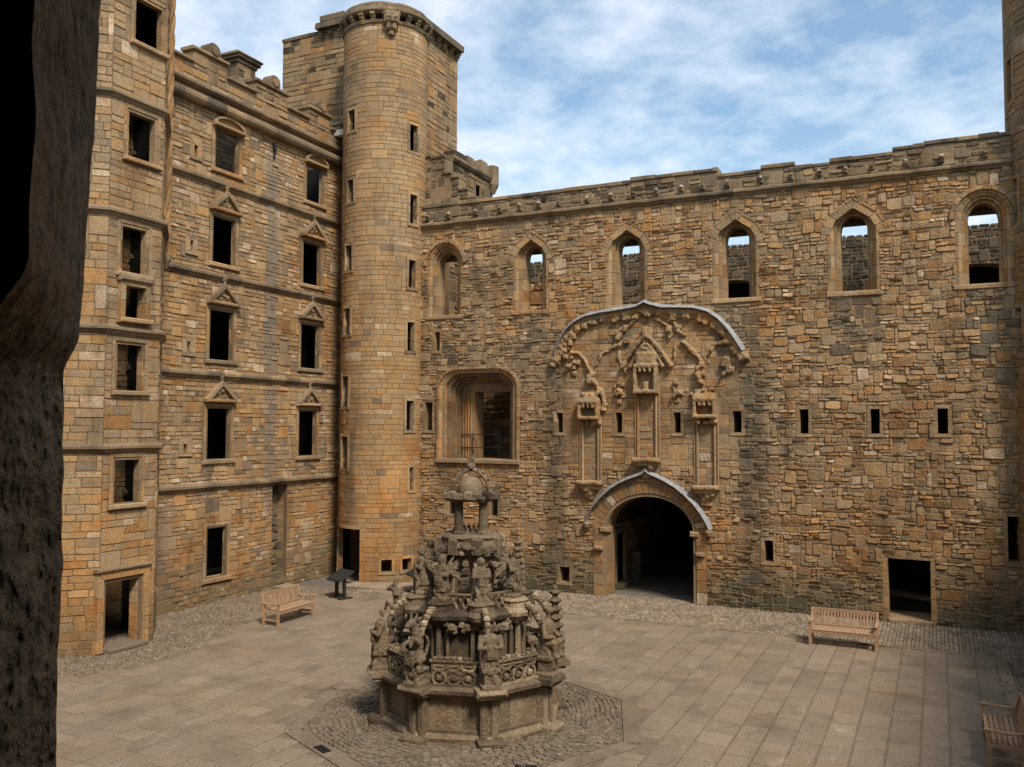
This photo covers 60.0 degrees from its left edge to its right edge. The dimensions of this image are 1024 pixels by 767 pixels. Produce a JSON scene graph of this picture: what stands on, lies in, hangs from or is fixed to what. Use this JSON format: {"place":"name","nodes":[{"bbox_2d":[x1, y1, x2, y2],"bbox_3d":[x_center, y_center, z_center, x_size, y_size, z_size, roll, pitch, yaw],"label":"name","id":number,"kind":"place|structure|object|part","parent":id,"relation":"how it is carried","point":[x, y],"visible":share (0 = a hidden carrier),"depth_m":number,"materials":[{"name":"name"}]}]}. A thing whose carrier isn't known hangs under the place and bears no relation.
{"place":"outdoors","nodes":[
{"label":"outdoors","id":0,"kind":"place"},
{"bbox_2d":[56,593,1020,766],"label":"paving","id":1,"kind":"structure","parent":0,"point":[246,693],"depth_m":19.81,"materials":[{"name":"grey stone"}]},
{"bbox_2d":[260,584,315,626],"bbox_3d":[-6.945,6.880,27.583,0.731,0.935,1.790,-1,-3,25],"label":"bench","id":2,"kind":"object","parent":1,"relation":"on","point":[267,602],"visible":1,"depth_m":27.56,"materials":[{"name":"brown wood"}]},
{"bbox_2d":[313,745,330,752],"bbox_3d":[-3.524,6.793,16.488,0.180,0.036,0.400,2,-4,-39],"label":"drain grate","id":3,"kind":"object","parent":1,"relation":"in","point":[322,749],"visible":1,"depth_m":16.47,"materials":[{"name":"metal"}]},
{"bbox_2d":[326,568,353,599],"bbox_3d":[-6.033,7.048,31.172,0.612,0.960,0.850,3,-4,-44],"label":"information board","id":4,"kind":"object","parent":1,"relation":"on","point":[340,575],"visible":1,"depth_m":31.08,"materials":[{"name":"black metal"}]},
{"bbox_2d":[303,681,623,766],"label":"cobbled octagon","id":5,"kind":"object","parent":1,"relation":"in","point":[586,704],"visible":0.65,"depth_m":17.06,"materials":[{"name":"grey stone"}]},
{"bbox_2d":[367,454,570,749],"bbox_3d":[-0.877,4.229,18.699,4.159,5.471,4.146,2,-3,-36],"label":"fountain","id":6,"kind":"object","parent":5,"relation":"on","point":[472,660],"visible":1,"depth_m":17.63,"materials":[{"name":"stone"}]},
{"bbox_2d":[515,764,536,766],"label":"drain grate","id":7,"kind":"object","parent":5,"relation":"in","point":[516,765],"visible":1,"depth_m":15.68,"materials":[{"name":"metal"}]},
{"bbox_2d":[284,610,1021,766],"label":"kerb","id":8,"kind":"structure","parent":1,"relation":"on","point":[631,727],"depth_m":18.68,"materials":[{"name":"grey stone"}]},
{"bbox_2d":[808,607,878,651],"bbox_3d":[9.171,6.783,24.550,1.790,0.935,0.731,-1,-3,26],"label":"bench","id":9,"kind":"object","parent":1,"relation":"on","point":[837,629],"visible":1,"depth_m":24.63,"materials":[{"name":"brown wood"}]},
{"bbox_2d":[980,693,1023,766],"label":"bench","id":10,"kind":"object","parent":1,"relation":"on","point":[1016,722],"visible":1,"depth_m":16.14,"materials":[{"name":"brown wood"}]},
{"bbox_2d":[105,566,1023,696],"bbox_3d":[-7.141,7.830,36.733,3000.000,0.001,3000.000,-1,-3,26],"label":"ground","id":11,"kind":"structure","parent":0,"point":[323,582],"depth_m":31.79,"materials":[{"name":"grey stone"}]},
{"bbox_2d":[0,0,100,766],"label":"window jamb","id":12,"kind":"object","parent":11,"relation":"on","point":[48,66],"depth_m":1.37,"materials":[{"name":"stone"}]},
{"bbox_2d":[57,0,175,657],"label":"octagonal stair tower","id":13,"kind":"structure","parent":11,"relation":"on","point":[105,537],"depth_m":24.14,"materials":[{"name":"stone"}]},
{"bbox_2d":[92,561,151,654],"bbox_3d":[-10.636,6.047,24.067,0.805,2.239,1.779,-1,-3,26],"label":"doorway","id":14,"kind":"structure","parent":13,"relation":"in","point":[130,642],"depth_m":24.10,"materials":[{"name":"stone"}]},
{"bbox_2d":[105,15,342,627],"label":"range","id":15,"kind":"structure","parent":11,"relation":"on","point":[249,434],"depth_m":32.32,"materials":[{"name":"stone"}]},
{"bbox_3d":[-9.051,5.619,33.649,0.500,4.040,1.290,-1,-3,26],"label":"blocked doorway","id":16,"kind":"part","parent":15,"relation":"part of","materials":[{"name":"stone"}]},
{"bbox_2d":[282,1,482,582],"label":"corner tower","id":17,"kind":"structure","parent":11,"relation":"on","point":[379,79],"depth_m":34.97,"materials":[{"name":"stone"}]},
{"bbox_2d":[337,523,362,581],"bbox_3d":[-6.410,6.604,34.745,0.477,2.154,1.932,3,-4,-41],"label":"doorway","id":18,"kind":"structure","parent":17,"relation":"in","point":[339,526],"depth_m":34.13,"materials":[{"name":"stone"}]},
{"bbox_2d":[57,581,1023,765],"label":"cobble margin","id":19,"kind":"object","parent":11,"relation":"on","point":[178,632],"visible":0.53,"depth_m":26.89,"materials":[{"name":"grey stone"}]},
{"bbox_2d":[273,583,302,591],"bbox_3d":[-8.241,7.564,32.836,1.115,0.138,1.015,-1,-3,26],"label":"doorstep","id":20,"kind":"object","parent":19,"relation":"on","point":[282,586],"visible":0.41,"depth_m":32.83,"materials":[{"name":"beige stone"}]},
{"bbox_2d":[346,581,412,590],"bbox_3d":[-4.697,7.619,33.406,3.107,0.112,1.321,-1,-3,26],"label":"doorstep","id":21,"kind":"object","parent":19,"relation":"on","point":[382,585],"visible":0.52,"depth_m":33.32,"materials":[{"name":"beige stone"}]},
{"bbox_2d":[405,569,414,591],"bbox_3d":[-3.455,7.108,32.212,0.612,0.960,0.850,2,-3,-26],"label":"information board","id":22,"kind":"object","parent":19,"relation":"on","point":[409,573],"visible":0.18,"depth_m":32.35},
{"bbox_2d":[402,131,1023,633],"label":"hall range","id":23,"kind":"structure","parent":11,"relation":"on","point":[798,403],"depth_m":30.06,"materials":[{"name":"stone"}]},
{"bbox_2d":[444,150,498,314],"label":"cap house","id":24,"kind":"structure","parent":23,"relation":"on","point":[481,176],"depth_m":40.30,"materials":[{"name":"brown stone"}]},
{"bbox_2d":[461,434,509,458],"bbox_3d":[-1.013,2.453,34.801,2.880,0.970,0.031,-1,-3,26],"label":"railing","id":25,"kind":"object","parent":23,"relation":"attached to","point":[472,447],"visible":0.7,"depth_m":34.83,"materials":[{"name":"metal"}]},
{"bbox_3d":[12.580,6.389,28.062,1.544,2.138,1.524,-1,-3,26],"label":"doorway","id":26,"kind":"part","parent":23,"relation":"part of","materials":[{"name":"stone"}]},
{"bbox_2d":[1002,0,1023,633],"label":"round turret","id":27,"kind":"object","parent":11,"relation":"on","point":[1013,36],"visible":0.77,"depth_m":26.39,"materials":[{"name":"stone"}]},
{"bbox_2d":[174,0,1004,263],"label":"sky","id":28,"kind":"structure","parent":0,"point":[552,94],"materials":[{"name":"blue"}]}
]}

